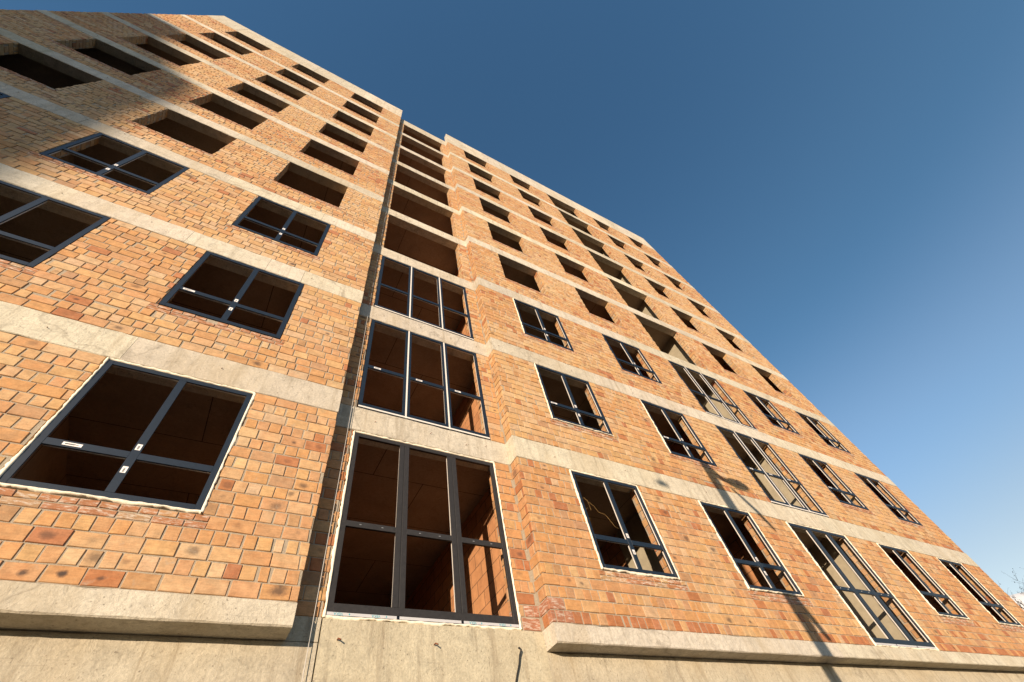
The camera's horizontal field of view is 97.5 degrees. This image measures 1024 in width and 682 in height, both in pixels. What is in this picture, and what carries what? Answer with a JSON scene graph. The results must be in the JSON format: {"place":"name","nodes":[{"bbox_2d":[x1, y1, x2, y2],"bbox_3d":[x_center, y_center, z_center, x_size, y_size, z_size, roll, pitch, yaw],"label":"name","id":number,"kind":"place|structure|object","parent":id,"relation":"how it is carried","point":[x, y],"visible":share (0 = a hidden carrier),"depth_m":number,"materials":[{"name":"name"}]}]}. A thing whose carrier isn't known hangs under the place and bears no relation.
{"place":"outdoors","nodes":[
{"label":"outdoors","id":0,"kind":"place"},
{"bbox_2d":[0,0,1023,594],"label":"sky","id":1,"kind":"structure","parent":0,"point":[841,181],"materials":[{"name":"blue"}]},
{"bbox_2d":[1009,592,1023,608],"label":"air dome","id":2,"kind":"structure","parent":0,"point":[1018,596],"depth_m":37.48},
{"label":"ground","id":3,"kind":"structure","parent":0,"visible":0},
{"bbox_2d":[0,9,1023,681],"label":"apartment building","id":4,"kind":"structure","parent":3,"relation":"on","point":[196,211],"depth_m":7.97,"materials":[{"name":"brick"}]},
{"bbox_2d":[0,92,10,98],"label":"window frame","id":5,"kind":"structure","parent":4,"relation":"in","point":[2,95],"depth_m":8.26,"materials":[{"name":"grey plastic"}]},
{"bbox_2d":[0,180,110,267],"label":"window frame","id":6,"kind":"structure","parent":4,"relation":"in","point":[52,251],"depth_m":6.30,"materials":[{"name":"grey plastic"}]},
{"bbox_2d":[39,133,189,194],"bbox_3d":[-7.350,-3.369,8.486,1.544,1.763,0.053,20,-61,-23],"label":"window frame","id":7,"kind":"structure","parent":4,"relation":"in","point":[65,148],"depth_m":8.28,"materials":[{"name":"grey plastic"}]},
{"bbox_2d":[0,357,255,514],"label":"window frame","id":8,"kind":"structure","parent":4,"relation":"in","point":[11,467],"depth_m":4.47,"materials":[{"name":"grey metal"}]},
{"bbox_2d":[159,251,303,338],"bbox_3d":[-4.349,-0.763,7.214,1.564,1.763,0.053,20,-61,-23],"label":"window frame","id":9,"kind":"structure","parent":4,"relation":"in","point":[179,286],"depth_m":6.96,"materials":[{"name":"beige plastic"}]},
{"bbox_2d":[232,196,330,255],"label":"window frame","id":10,"kind":"structure","parent":4,"relation":"in","point":[282,231],"depth_m":9.42,"materials":[{"name":"grey plastic"}]},
{"bbox_2d":[302,125,402,680],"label":"hanging cord","id":11,"kind":"object","parent":4,"relation":"hanging from","point":[340,469],"visible":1,"depth_m":5.47,"materials":[{"name":"grey plastic"}]},
{"bbox_2d":[322,430,521,629],"bbox_3d":[-1.087,2.376,5.898,2.335,2.572,0.091,20,-61,-23],"label":"window frame","id":12,"kind":"structure","parent":4,"relation":"in","point":[397,613],"depth_m":5.47,"materials":[{"name":"black metal"}]},
{"bbox_2d":[358,319,489,439],"bbox_3d":[-1.581,0.661,8.315,2.286,2.515,0.080,20,-61,-23],"label":"window frame","id":13,"kind":"structure","parent":4,"relation":"in","point":[448,425],"depth_m":8.01,"materials":[{"name":"grey metal"}]},
{"bbox_2d":[374,256,473,340],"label":"window frame","id":14,"kind":"structure","parent":4,"relation":"in","point":[440,306],"depth_m":10.51,"materials":[{"name":"grey plastic"}]},
{"bbox_2d":[515,647,521,681],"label":"black cable","id":15,"kind":"object","parent":4,"relation":"hanging from","point":[518,664],"visible":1,"depth_m":4.95,"materials":[{"name":"black rubber"}]},
{"bbox_2d":[512,298,573,351],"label":"window frame","id":16,"kind":"structure","parent":4,"relation":"in","point":[537,310],"depth_m":12.07,"materials":[{"name":"grey plastic"}]},
{"bbox_2d":[534,363,613,436],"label":"window frame","id":17,"kind":"structure","parent":4,"relation":"in","point":[549,403],"depth_m":9.61,"materials":[{"name":"grey plastic"}]},
{"bbox_2d":[569,469,679,580],"bbox_3d":[1.792,2.975,7.379,1.593,1.813,0.072,20,-61,-23],"label":"window frame","id":18,"kind":"structure","parent":4,"relation":"in","point":[639,571],"depth_m":7.19,"materials":[{"name":"beige plastic"}]},
{"bbox_2d":[602,334,661,383],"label":"window frame","id":19,"kind":"structure","parent":4,"relation":"in","point":[622,344],"depth_m":13.35,"materials":[{"name":"grey plastic"}]},
{"bbox_2d":[640,400,716,466],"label":"window frame","id":20,"kind":"structure","parent":4,"relation":"in","point":[680,441],"depth_m":10.91,"materials":[{"name":"beige plastic"}]},
{"bbox_2d":[668,360,757,430],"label":"window frame","id":21,"kind":"structure","parent":4,"relation":"in","point":[702,376],"depth_m":14.30,"materials":[{"name":"grey plastic"}]},
{"bbox_2d":[698,500,803,597],"bbox_3d":[4.537,3.949,8.633,1.595,1.803,0.071,20,-61,-23],"label":"window frame","id":22,"kind":"structure","parent":4,"relation":"in","point":[797,593],"depth_m":8.48,"materials":[{"name":"beige plastic"}]},
{"bbox_2d":[743,390,799,434],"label":"window frame","id":23,"kind":"structure","parent":4,"relation":"in","point":[779,421],"depth_m":15.98,"materials":[{"name":"grey plastic"}]},
{"bbox_2d":[715,425,828,517],"bbox_3d":[6.876,3.450,12.006,2.310,2.515,0.080,20,-61,-23],"label":"window frame","id":24,"kind":"structure","parent":4,"relation":"in","point":[761,471],"depth_m":11.86,"materials":[{"name":"beige plastic"}]},
{"bbox_2d":[795,411,850,453],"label":"window frame","id":25,"kind":"structure","parent":4,"relation":"in","point":[809,418],"depth_m":17.25,"materials":[{"name":"beige plastic"}]},
{"bbox_2d":[798,453,868,509],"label":"window frame","id":26,"kind":"structure","parent":4,"relation":"in","point":[815,461],"depth_m":13.55,"materials":[{"name":"beige plastic"}]},
{"bbox_2d":[785,521,938,650],"bbox_3d":[7.369,5.166,9.587,2.358,2.563,0.091,20,-61,-23],"label":"window frame","id":27,"kind":"structure","parent":4,"relation":"in","point":[890,641],"depth_m":9.40,"materials":[{"name":"grey metal"}]},
{"bbox_2d":[855,473,922,525],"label":"window frame","id":28,"kind":"structure","parent":4,"relation":"in","point":[893,506],"depth_m":14.80,"materials":[{"name":"beige plastic"}]},
{"bbox_2d":[876,543,969,619],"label":"window frame","id":29,"kind":"structure","parent":4,"relation":"in","point":[894,549],"depth_m":11.13,"materials":[{"name":"beige plastic"}]},
{"bbox_2d":[936,557,1023,626],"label":"window frame","id":30,"kind":"structure","parent":4,"relation":"in","point":[952,563],"depth_m":12.38,"materials":[{"name":"beige plastic"}]},
{"bbox_2d":[999,568,1023,609],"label":"bare tree","id":31,"kind":"object","parent":3,"relation":"on","point":[1019,591],"visible":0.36,"depth_m":29.40,"materials":[{"name":"brown plant"}]}
]}

